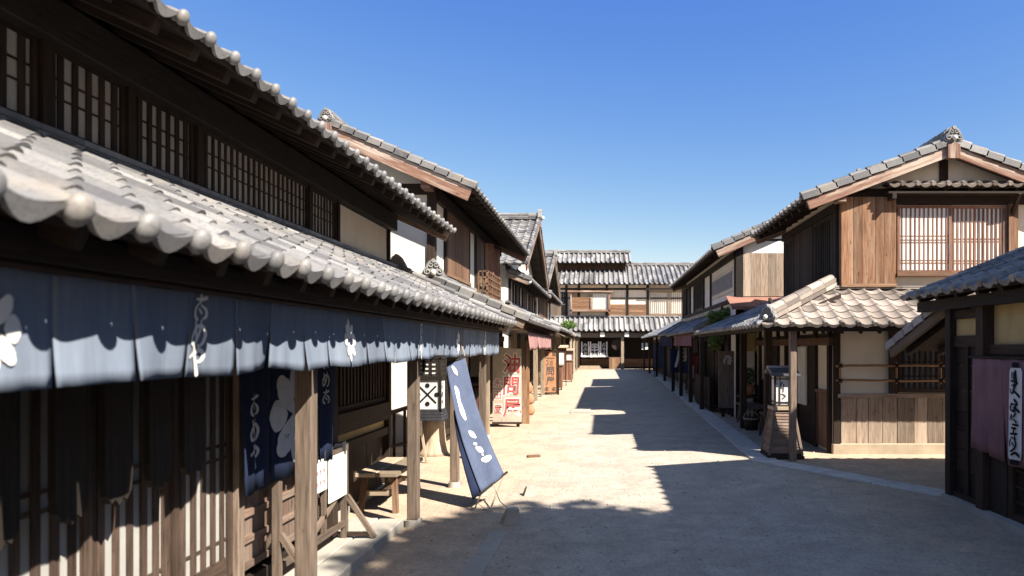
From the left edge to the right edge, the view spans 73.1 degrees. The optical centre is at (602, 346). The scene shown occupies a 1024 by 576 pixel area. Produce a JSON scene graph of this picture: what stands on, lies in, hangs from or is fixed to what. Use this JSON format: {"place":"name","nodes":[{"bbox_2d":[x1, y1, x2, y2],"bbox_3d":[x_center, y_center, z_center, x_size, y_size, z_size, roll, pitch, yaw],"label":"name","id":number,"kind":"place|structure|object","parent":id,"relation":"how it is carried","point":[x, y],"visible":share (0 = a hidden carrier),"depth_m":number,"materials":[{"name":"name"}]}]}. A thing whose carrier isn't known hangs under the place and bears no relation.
{"place":"outdoors","nodes":[
{"label":"outdoors","id":0,"kind":"place"},
{"bbox_2d":[420,421,427,462],"bbox_3d":[-2.528,1.226,9.511,0.245,0.758,0.302,0,0,0],"label":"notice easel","id":1,"kind":"object","parent":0,"point":[423,442],"visible":0.21,"depth_m":9.37,"materials":[{"name":"brown wood"}]},
{"bbox_2d":[499,209,572,402],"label":"gable house","id":2,"kind":"structure","parent":0,"point":[518,291],"depth_m":21.89,"materials":[{"name":"white paint"}]},
{"bbox_2d":[531,349,532,385],"bbox_3d":[-2.649,0.650,25.750,0.042,1.700,1.400,0,0,0],"label":"lattice door","id":3,"kind":"structure","parent":2,"relation":"in","point":[531,349],"depth_m":25.64,"materials":[{"name":"brown wood"}]},
{"bbox_2d":[161,0,1023,261],"label":"sky","id":4,"kind":"structure","parent":0,"point":[655,130],"materials":[{"name":"blue"}]},
{"bbox_2d":[545,250,694,368],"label":"end building","id":5,"kind":"structure","parent":0,"point":[610,296],"depth_m":50.00,"materials":[{"name":"paint"}]},
{"bbox_2d":[560,292,564,303],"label":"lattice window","id":6,"kind":"structure","parent":5,"relation":"in","point":[562,300],"depth_m":49.95,"materials":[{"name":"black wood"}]},
{"bbox_2d":[580,341,589,356],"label":"crest curtain","id":7,"kind":"object","parent":5,"relation":"hanging from","point":[584,348],"visible":1,"depth_m":48.89,"materials":[{"name":"white fabric"}]},
{"bbox_2d":[589,341,599,356],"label":"crest curtain","id":8,"kind":"object","parent":5,"relation":"hanging from","point":[594,349],"visible":1,"depth_m":48.88,"materials":[{"name":"white fabric"}]},
{"bbox_2d":[592,293,607,309],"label":"lattice window","id":9,"kind":"structure","parent":5,"relation":"in","point":[599,300],"depth_m":49.60,"materials":[{"name":"white paper"}]},
{"bbox_2d":[599,341,608,356],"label":"crest curtain","id":10,"kind":"object","parent":5,"relation":"hanging from","point":[603,348],"visible":1,"depth_m":48.89,"materials":[{"name":"white fabric"}]},
{"bbox_2d":[611,339,620,349],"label":"round signboard","id":11,"kind":"object","parent":5,"relation":"hanging from","point":[616,344],"visible":1,"depth_m":48.50,"materials":[{"name":"brown wood"}]},
{"bbox_2d":[649,291,668,314],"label":"lattice window","id":12,"kind":"structure","parent":5,"relation":"in","point":[656,306],"depth_m":50.00,"materials":[{"name":"beige paper"}]},
{"bbox_2d":[670,291,681,314],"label":"lattice window","id":13,"kind":"structure","parent":5,"relation":"in","point":[675,304],"depth_m":49.97,"materials":[{"name":"beige paper"}]},
{"bbox_2d":[658,287,684,382],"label":"dark timber house","id":14,"kind":"structure","parent":0,"point":[662,334],"depth_m":30.13,"materials":[{"name":"paint"}]},
{"bbox_2d":[659,336,670,346],"bbox_3d":[2.606,-0.205,28.250,0.076,0.447,5.620,0,0,0],"label":"awning curtain","id":15,"kind":"object","parent":14,"relation":"hanging from","point":[665,341],"visible":0.8,"depth_m":28.16,"materials":[{"name":"blue fabric"}]},
{"bbox_2d":[682,290,684,317],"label":"lattice window","id":16,"kind":"structure","parent":14,"relation":"in","point":[683,293],"depth_m":30.13,"materials":[{"name":"black wood"}]},
{"bbox_2d":[348,368,1023,575],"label":"ground","id":17,"kind":"structure","parent":0,"point":[630,403],"depth_m":6.71,"materials":[{"name":"beige sand"}]},
{"bbox_2d":[0,0,516,575],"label":"rice shop house","id":18,"kind":"structure","parent":17,"relation":"on","point":[156,140],"depth_m":3.85,"materials":[{"name":"wood"}]},
{"bbox_2d":[0,391,20,550],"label":"hanging signboard","id":19,"kind":"object","parent":18,"relation":"hanging from","point":[10,455],"visible":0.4,"depth_m":2.25,"materials":[{"name":"black wood"}]},
{"bbox_2d":[0,18,37,120],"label":"lattice window","id":20,"kind":"structure","parent":18,"relation":"in","point":[18,48],"depth_m":3.61,"materials":[{"name":"brown wood"}]},
{"bbox_2d":[0,385,91,575],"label":"lattice door","id":21,"kind":"structure","parent":18,"relation":"in","point":[41,546],"depth_m":2.55,"materials":[{"name":"brown wood"}]},
{"bbox_2d":[47,340,88,523],"bbox_3d":[-1.965,0.163,2.512,0.030,0.980,0.156,0,0,0],"label":"hanging signboard","id":22,"kind":"object","parent":18,"relation":"hanging from","point":[67,450],"visible":0.47,"depth_m":2.49,"materials":[{"name":"black wood"}]},
{"bbox_2d":[52,46,125,155],"bbox_3d":[-3.107,-1.449,4.113,0.050,0.486,0.594,0,0,0],"label":"lattice window","id":23,"kind":"structure","parent":18,"relation":"in","point":[88,105],"depth_m":4.10,"materials":[{"name":"brown wood"}]},
{"bbox_2d":[98,381,132,504],"bbox_3d":[-1.965,0.151,2.757,0.030,0.980,0.156,0,0,0],"label":"hanging signboard","id":24,"kind":"object","parent":18,"relation":"hanging from","point":[115,439],"visible":0.45,"depth_m":2.73,"materials":[{"name":"black wood"}]},
{"bbox_2d":[92,327,169,575],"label":"lattice door","id":25,"kind":"structure","parent":18,"relation":"in","point":[131,537],"depth_m":3.10,"materials":[{"name":"brown wood"}]},
{"bbox_2d":[143,378,172,488],"bbox_3d":[-1.965,0.139,3.018,0.030,0.980,0.156,0,0,0],"label":"hanging signboard","id":26,"kind":"object","parent":18,"relation":"hanging from","point":[157,430],"visible":0.48,"depth_m":2.99,"materials":[{"name":"black wood"}]},
{"bbox_2d":[135,92,193,182],"bbox_3d":[-3.107,-1.449,4.815,0.050,0.486,0.666,0,0,0],"label":"lattice window","id":27,"kind":"structure","parent":18,"relation":"in","point":[164,139],"depth_m":4.82,"materials":[{"name":"brown wood"}]},
{"bbox_2d":[178,336,203,475],"bbox_3d":[-1.965,0.127,3.262,0.030,0.980,0.156,0,0,0],"label":"hanging signboard","id":28,"kind":"object","parent":18,"relation":"hanging from","point":[191,423],"visible":0.47,"depth_m":3.23,"materials":[{"name":"black wood"}]},
{"bbox_2d":[170,376,232,575],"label":"lattice door","id":29,"kind":"structure","parent":18,"relation":"in","point":[201,504],"depth_m":3.65,"materials":[{"name":"brown wood"}]},
{"bbox_2d":[0,258,499,392],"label":"shop curtain","id":30,"kind":"object","parent":18,"relation":"hanging from","point":[85,322],"visible":1,"depth_m":2.41,"materials":[{"name":"blue fabric"}]},
{"bbox_2d":[203,129,307,228],"bbox_3d":[-3.107,-1.449,6.201,0.050,0.486,1.890,0,0,0],"label":"lattice window","id":31,"kind":"structure","parent":18,"relation":"in","point":[229,171],"depth_m":6.03,"materials":[{"name":"brown wood"}]},
{"bbox_2d":[244,472,271,570],"bbox_3d":[-2.123,1.061,4.148,0.039,0.518,0.411,0,0,0],"label":"door panel","id":32,"kind":"structure","parent":18,"relation":"in","point":[258,506],"depth_m":4.19,"materials":[{"name":"brown wood"}]},
{"bbox_2d":[240,332,336,497],"bbox_3d":[-2.020,0.360,4.499,0.046,0.975,1.491,0,0,-1],"label":"doorway curtain","id":33,"kind":"object","parent":18,"relation":"hanging from","point":[267,397],"visible":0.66,"depth_m":4.21,"materials":[{"name":"blue fabric"}]},
{"bbox_2d":[282,473,294,547],"bbox_3d":[-2.123,1.061,4.568,0.039,0.518,0.411,0,0,0],"label":"door panel","id":34,"kind":"structure","parent":18,"relation":"in","point":[288,484],"depth_m":4.62,"materials":[{"name":"brown wood"}]},
{"bbox_2d":[317,492,320,521],"bbox_3d":[-2.123,1.061,4.988,0.039,0.518,0.411,0,0,0],"label":"door panel","id":35,"kind":"structure","parent":18,"relation":"in","point":[319,494],"depth_m":5.11,"materials":[{"name":"brown wood"}]},
{"bbox_2d":[312,188,336,239],"bbox_3d":[-3.107,-1.449,7.556,0.050,0.486,0.711,0,0,0],"label":"lattice window","id":36,"kind":"structure","parent":18,"relation":"in","point":[324,209],"depth_m":7.59,"materials":[{"name":"brown wood"}]},
{"bbox_2d":[420,355,447,420],"bbox_3d":[-1.625,0.233,6.430,0.284,0.905,0.244,0,0,0],"label":"hanging lantern","id":37,"kind":"object","parent":18,"relation":"hanging from","point":[433,389],"visible":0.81,"depth_m":6.33,"materials":[{"name":"white paper"}]},
{"bbox_2d":[284,518,403,575],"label":"stone walkway","id":38,"kind":"structure","parent":17,"relation":"on","point":[340,556],"depth_m":5.17,"materials":[{"name":"beige stone"}]},
{"bbox_2d":[252,441,376,575],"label":"notice rack","id":39,"kind":"object","parent":38,"relation":"on","point":[277,538],"visible":0.52,"depth_m":4.92,"materials":[{"name":"brown wood"}]},
{"bbox_2d":[317,450,326,493],"bbox_3d":[-2.041,0.895,4.870,0.058,0.290,0.260,0,0,0],"label":"paper notice","id":40,"kind":"object","parent":39,"relation":"attached to","point":[321,475],"visible":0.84,"depth_m":4.92,"materials":[{"name":"white paper"}]},
{"bbox_2d":[328,442,346,503],"bbox_3d":[-2.041,0.955,5.210,0.058,0.410,0.340,0,0,0],"label":"paper notice","id":41,"kind":"object","parent":39,"relation":"attached to","point":[337,476],"visible":0.79,"depth_m":5.20,"materials":[{"name":"white paper"}]},
{"bbox_2d":[355,457,422,512],"bbox_3d":[-2.160,1.405,6.975,0.400,0.401,0.950,0,0,0],"label":"bench","id":42,"kind":"object","parent":17,"relation":"on","point":[390,469],"visible":0.91,"depth_m":6.60,"materials":[{"name":"brown wood"}]},
{"bbox_2d":[391,406,420,456],"bbox_3d":[-2.885,1.198,9.950,0.050,0.805,1.450,0,0,22],"label":"handrail","id":43,"kind":"object","parent":17,"relation":"on","point":[394,412],"visible":0.25,"depth_m":9.82,"materials":[{"name":"brown wood"}]},
{"bbox_2d":[420,420,449,456],"bbox_3d":[-2.530,1.290,10.200,0.600,0.620,0.585,0,0,0],"label":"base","id":44,"kind":"object","parent":17,"relation":"on","point":[436,444],"visible":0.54,"depth_m":10.04,"materials":[{"name":"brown wood"}]},
{"bbox_2d":[317,107,559,445],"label":"oil shop house","id":45,"kind":"structure","parent":17,"relation":"on","point":[464,258],"depth_m":11.04,"materials":[{"name":"white paint"}]},
{"bbox_2d":[490,341,502,405],"bbox_3d":[-2.621,0.621,16.514,0.039,1.518,2.576,0,0,0],"label":"lattice door","id":46,"kind":"structure","parent":45,"relation":"in","point":[500,342],"depth_m":16.10,"materials":[{"name":"brown wood"}]},
{"bbox_2d":[527,331,550,349],"bbox_3d":[-1.349,-0.106,14.996,0.100,0.356,5.446,0,0,0],"label":"awning curtain","id":47,"kind":"object","parent":45,"relation":"hanging from","point":[539,341],"visible":1,"depth_m":14.28,"materials":[{"name":"pink fabric"}]},
{"bbox_2d":[470,377,478,409],"bbox_3d":[-2.380,1.077,12.550,0.600,1.055,0.594,0,0,0],"label":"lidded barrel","id":48,"kind":"object","parent":17,"relation":"on","point":[475,383],"visible":0.2,"depth_m":12.35,"materials":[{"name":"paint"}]},
{"bbox_2d":[447,342,507,509],"bbox_3d":[-1.144,0.676,6.863,0.425,1.856,1.345,0,0,-41],"label":"slanting banner","id":49,"kind":"object","parent":17,"relation":"on","point":[483,470],"visible":0.95,"depth_m":6.99,"materials":[{"name":"blue fabric"}]},
{"bbox_2d":[460,531,507,575],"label":"path edging","id":50,"kind":"object","parent":17,"relation":"on","point":[478,564],"visible":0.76,"depth_m":5.24,"materials":[{"name":"stone"}]},
{"bbox_2d":[492,347,521,426],"bbox_3d":[-1.910,0.800,13.615,0.580,1.600,0.090,0,0,0],"label":"oil sign","id":51,"kind":"object","parent":17,"relation":"on","point":[507,385],"visible":1,"depth_m":13.60,"materials":[{"name":"white wood"}]},
{"bbox_2d":[500,507,519,524],"bbox_3d":[-0.840,1.534,6.200,0.162,0.132,0.140,0,0,-15],"label":"anchor stone","id":52,"kind":"object","parent":17,"relation":"on","point":[511,515],"visible":1,"depth_m":6.15,"materials":[{"name":"grey stone"}]},
{"bbox_2d":[522,365,529,423],"bbox_3d":[-1.620,0.990,14.170,0.200,1.220,0.060,0,0,0],"label":"weathered plank","id":53,"kind":"object","parent":17,"relation":"on","point":[526,396],"visible":0.66,"depth_m":14.14,"materials":[{"name":"brown wood"}]},
{"bbox_2d":[522,485,534,496],"bbox_3d":[-0.800,1.551,7.350,0.120,0.098,0.103,0,0,-15],"label":"anchor stone","id":54,"kind":"object","parent":17,"relation":"on","point":[528,491],"visible":1,"depth_m":7.31,"materials":[{"name":"beige stone"}]},
{"bbox_2d":[530,404,534,414],"bbox_3d":[-1.750,1.475,16.000,0.340,0.250,0.331,0,0,0],"label":"clay pot","id":55,"kind":"object","parent":17,"relation":"on","point":[532,409],"visible":0.27,"depth_m":15.91,"materials":[{"name":"ceramic"}]},
{"bbox_2d":[530,393,533,403],"bbox_3d":[-1.750,1.220,16.000,0.300,0.250,0.292,0,0,0],"label":"clay pot","id":56,"kind":"object","parent":55,"relation":"on","point":[531,399],"visible":0.29,"depth_m":15.92,"materials":[{"name":"ceramic"}]},
{"bbox_2d":[527,454,539,457],"bbox_3d":[-1.000,1.585,9.885,0.185,0.030,0.076,0,0,-19],"label":"wood scrap","id":57,"kind":"object","parent":17,"relation":"on","point":[532,456],"visible":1,"depth_m":9.85,"materials":[{"name":"brown wood"}]},
{"bbox_2d":[545,350,558,394],"bbox_3d":[-1.740,0.850,22.710,0.580,1.500,0.080,0,0,0],"label":"sake sign","id":58,"kind":"object","parent":17,"relation":"on","point":[551,371],"visible":0.91,"depth_m":22.70,"materials":[{"name":"brown wood"}]},
{"bbox_2d":[535,249,575,384],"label":"gable house","id":59,"kind":"structure","parent":17,"relation":"on","point":[542,308],"depth_m":30.89,"materials":[{"name":"white paint"}]},
{"bbox_2d":[559,364,563,389],"bbox_3d":[-1.750,1.130,25.445,0.600,0.940,0.610,0,0,0],"label":"counter stand","id":60,"kind":"object","parent":17,"relation":"on","point":[561,375],"visible":0.34,"depth_m":25.18,"materials":[{"name":"red wood"}]},
{"bbox_2d":[556,345,568,379],"bbox_3d":[-1.720,0.767,28.030,0.640,1.665,0.340,0,0,0],"label":"roofed sign","id":61,"kind":"object","parent":17,"relation":"on","point":[562,353],"visible":0.55,"depth_m":28.00,"materials":[{"name":"white paper"}]},
{"bbox_2d":[550,319,580,373],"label":"shop","id":62,"kind":"structure","parent":17,"relation":"on","point":[576,337],"depth_m":40.44,"materials":[{"name":"paint"}]},
{"bbox_2d":[559,320,576,344],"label":"bush","id":63,"kind":"object","parent":17,"relation":"on","point":[568,324],"visible":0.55,"depth_m":43.81,"materials":[{"name":"green plant"}]},
{"bbox_2d":[566,360,572,381],"bbox_3d":[-1.700,1.105,31.245,0.700,0.990,0.610,0,0,0],"label":"counter stand","id":64,"kind":"object","parent":17,"relation":"on","point":[568,369],"visible":0.46,"depth_m":30.98,"materials":[{"name":"red wood"}]},
{"bbox_2d":[566,348,574,378],"bbox_3d":[-1.660,0.843,33.530,0.600,1.515,0.340,0,0,0],"label":"roofed sign","id":65,"kind":"object","parent":17,"relation":"on","point":[569,353],"visible":0.56,"depth_m":33.49,"materials":[{"name":"white paper"}]},
{"bbox_2d":[570,408,593,412],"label":"drain slab","id":66,"kind":"structure","parent":17,"relation":"on","point":[581,410],"depth_m":16.74,"materials":[{"name":"stone"}]},
{"bbox_2d":[578,366,600,369],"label":"wooden step","id":67,"kind":"object","parent":17,"relation":"on","point":[589,368],"visible":1,"depth_m":47.60,"materials":[{"name":"brown wood"}]},
{"bbox_2d":[609,357,620,368],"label":"board fence","id":68,"kind":"object","parent":17,"relation":"on","point":[614,362],"visible":1,"depth_m":47.86,"materials":[{"name":"brown wood"}]},
{"bbox_2d":[654,343,662,376],"bbox_3d":[3.000,0.712,35.867,0.600,1.794,0.357,0,0,0],"label":"standing banner","id":69,"kind":"object","parent":17,"relation":"on","point":[660,357],"visible":0.69,"depth_m":35.99,"materials":[{"name":"blue fabric"}]},
{"bbox_2d":[641,318,681,380],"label":"shop","id":70,"kind":"structure","parent":17,"relation":"on","point":[665,370],"depth_m":37.05,"materials":[{"name":"paint"}]},
{"bbox_2d":[696,355,698,372],"bbox_3d":[2.780,0.915,19.600,0.160,1.370,0.779,0,0,0],"label":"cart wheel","id":71,"kind":"object","parent":17,"relation":"on","point":[697,368],"visible":0.25,"depth_m":19.70,"materials":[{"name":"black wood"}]},
{"bbox_2d":[695,373,713,411],"bbox_3d":[2.648,1.175,17.900,0.123,0.850,2.600,0,0,0],"label":"plank screen","id":72,"kind":"object","parent":17,"relation":"on","point":[707,396],"visible":0.69,"depth_m":17.04,"materials":[{"name":"brown wood"}]},
{"bbox_2d":[651,372,776,459],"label":"kerb","id":73,"kind":"structure","parent":17,"relation":"on","point":[746,446],"depth_m":12.85,"materials":[{"name":"grey stone"}]},
{"bbox_2d":[704,307,730,413],"bbox_3d":[2.843,0.337,16.269,0.846,2.631,0.648,0,0,0],"label":"tree","id":74,"kind":"object","parent":17,"relation":"on","point":[712,316],"visible":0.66,"depth_m":16.17,"materials":[{"name":"green plant"}]},
{"bbox_2d":[718,351,733,416],"bbox_3d":[2.870,0.850,15.620,0.460,1.500,0.080,0,0,0],"label":"standing signboard","id":75,"kind":"object","parent":17,"relation":"on","point":[725,380],"visible":0.98,"depth_m":15.60,"materials":[{"name":"brown wood"}]},
{"bbox_2d":[737,394,759,421],"bbox_3d":[3.150,1.325,14.750,0.400,0.550,0.500,0,0,0],"label":"plant stand","id":76,"kind":"object","parent":17,"relation":"on","point":[753,396],"visible":0.5,"depth_m":14.55,"materials":[{"name":"brown wood"}]},
{"bbox_2d":[747,367,756,395],"bbox_3d":[3.147,0.743,14.747,0.349,0.614,0.372,0,0,21],"label":"potted plant","id":77,"kind":"object","parent":76,"relation":"on","point":[750,385],"visible":0.66,"depth_m":14.66,"materials":[{"name":"green plant"}]},
{"bbox_2d":[736,402,763,421],"bbox_3d":[3.050,1.393,13.900,0.427,0.427,1.300,0,0,0],"label":"wooden bench","id":78,"kind":"object","parent":17,"relation":"on","point":[754,406],"visible":0.57,"depth_m":13.93,"materials":[{"name":"brown wood"}]},
{"bbox_2d":[743,411,758,429],"bbox_3d":[2.860,1.420,13.150,0.319,0.360,0.314,0,0,0],"label":"wooden bucket","id":79,"kind":"object","parent":17,"relation":"on","point":[750,422],"visible":1,"depth_m":13.05,"materials":[{"name":"brown wood"}]},
{"bbox_2d":[665,168,860,418],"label":"plaster house","id":80,"kind":"structure","parent":17,"relation":"on","point":[739,273],"depth_m":15.95,"materials":[{"name":"wood"}]},
{"bbox_2d":[668,349,678,372],"bbox_3d":[2.620,0.502,24.002,0.620,0.822,0.047,0,0,-1],"label":"cloth banner","id":81,"kind":"object","parent":80,"relation":"hanging from","point":[674,360],"visible":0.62,"depth_m":23.99,"materials":[{"name":"blue fabric"}]},
{"bbox_2d":[674,333,691,345],"bbox_3d":[2.381,-0.193,20.400,0.086,0.373,4.520,0,0,0],"label":"awning curtain","id":82,"kind":"object","parent":80,"relation":"hanging from","point":[683,339],"visible":0.93,"depth_m":20.09,"materials":[{"name":"pink fabric"}]},
{"bbox_2d":[683,347,686,360],"bbox_3d":[2.630,0.065,22.320,0.260,0.830,0.060,0,0,0],"label":"plaque","id":83,"kind":"object","parent":80,"relation":"attached to","point":[684,354],"visible":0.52,"depth_m":22.30,"materials":[{"name":"paint"}]},
{"bbox_2d":[683,361,687,372],"bbox_3d":[2.720,0.655,21.898,0.481,0.379,0.047,0,0,-2],"label":"cloth banner","id":84,"kind":"object","parent":80,"relation":"hanging from","point":[685,366],"visible":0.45,"depth_m":21.89,"materials":[{"name":"blue fabric"}]},
{"bbox_2d":[686,346,687,389],"bbox_3d":[2.979,0.675,23.550,0.042,1.650,1.400,0,0,0],"label":"lattice door","id":85,"kind":"structure","parent":80,"relation":"in","point":[686,346],"depth_m":24.00,"materials":[{"name":"brown wood"}]},
{"bbox_2d":[686,353,698,381],"bbox_3d":[2.720,0.628,20.587,0.380,0.873,0.062,0,0,0],"label":"cloth banner","id":86,"kind":"object","parent":80,"relation":"hanging from","point":[694,362],"visible":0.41,"depth_m":20.60,"materials":[{"name":"red fabric"}]},
{"bbox_2d":[694,279,702,310],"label":"lattice window","id":87,"kind":"structure","parent":80,"relation":"in","point":[698,287],"depth_m":21.18,"materials":[{"name":"black wood"}]},
{"bbox_2d":[760,366,804,459],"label":"lantern tower","id":88,"kind":"structure","parent":17,"relation":"on","point":[775,442],"depth_m":9.77,"materials":[{"name":"brown wood"}]},
{"bbox_2d":[750,459,944,496],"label":"kerb","id":89,"kind":"structure","parent":17,"relation":"on","point":[874,480],"depth_m":8.22,"materials":[{"name":"grey stone"}]},
{"bbox_2d":[885,246,1023,536],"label":"corner shop","id":90,"kind":"structure","parent":17,"relation":"on","point":[955,324],"depth_m":6.74,"materials":[{"name":"paint"}]},
{"bbox_2d":[968,356,1023,468],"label":"shop curtain","id":91,"kind":"object","parent":90,"relation":"hanging from","point":[997,391],"visible":1,"depth_m":6.11,"materials":[{"name":"purple fabric"}]},
{"bbox_2d":[1008,355,1023,524],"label":"lattice door","id":92,"kind":"structure","parent":90,"relation":"in","point":[1015,474],"depth_m":6.02,"materials":[{"name":"brown wood"}]},
{"bbox_2d":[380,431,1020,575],"bbox_3d":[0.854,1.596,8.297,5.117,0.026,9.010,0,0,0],"label":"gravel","id":93,"kind":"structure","parent":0,"point":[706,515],"depth_m":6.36,"materials":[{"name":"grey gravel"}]},
{"bbox_2d":[759,411,763,434],"bbox_3d":[2.980,1.387,12.100,0.316,0.433,0.500,0,0,0],"label":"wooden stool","id":94,"kind":"object","parent":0,"point":[761,421],"visible":0.24,"depth_m":12.29,"materials":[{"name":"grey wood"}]},
{"bbox_2d":[694,125,1023,460],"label":"corner house","id":95,"kind":"structure","parent":0,"point":[865,249],"depth_m":10.30,"materials":[{"name":"paint"}]},
{"bbox_2d":[772,346,775,365],"bbox_3d":[3.440,0.790,13.725,0.020,1.620,0.750,0,0,0],"label":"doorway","id":96,"kind":"structure","parent":95,"relation":"in","point":[773,347],"depth_m":13.67,"materials":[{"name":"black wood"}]},
{"bbox_2d":[783,236,793,296],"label":"lattice window","id":97,"kind":"structure","parent":95,"relation":"in","point":[788,245],"depth_m":13.08,"materials":[{"name":"black wood"}]},
{"bbox_2d":[797,347,806,404],"bbox_3d":[3.405,0.490,11.660,0.030,0.980,0.440,0,0,0],"label":"sliding door","id":98,"kind":"structure","parent":95,"relation":"in","point":[801,351],"depth_m":11.58,"materials":[{"name":"paper"}]},
{"bbox_2d":[808,345,812,406],"bbox_3d":[3.441,0.480,11.210,0.018,1.000,0.420,0,0,0],"label":"doorway","id":99,"kind":"structure","parent":95,"relation":"in","point":[810,347],"depth_m":11.27,"materials":[{"name":"black wood"}]},
{"bbox_2d":[813,213,832,282],"bbox_3d":[3.574,-1.480,11.025,0.052,1.160,0.950,0,0,0],"label":"lattice window","id":100,"kind":"structure","parent":95,"relation":"in","point":[823,229],"depth_m":11.05,"materials":[{"name":"black wood"}]},
{"bbox_2d":[898,351,944,391],"bbox_3d":[4.780,0.330,10.194,0.760,0.700,0.072,0,0,0],"label":"lattice window","id":101,"kind":"structure","parent":95,"relation":"in","point":[919,357],"depth_m":10.18,"materials":[{"name":"brown wood"}]},
{"bbox_2d":[897,205,951,271],"bbox_3d":[4.870,-1.630,10.354,0.820,1.020,0.052,0,0,0],"label":"lattice window","id":102,"kind":"structure","parent":95,"relation":"in","point":[924,232],"depth_m":10.34,"materials":[{"name":"white paper"}]},
{"bbox_2d":[952,206,1005,271],"bbox_3d":[5.690,-1.630,10.391,0.860,1.020,0.054,0,0,0],"label":"lattice window","id":103,"kind":"structure","parent":95,"relation":"in","point":[978,232],"depth_m":10.38,"materials":[{"name":"white paper"}]}
]}

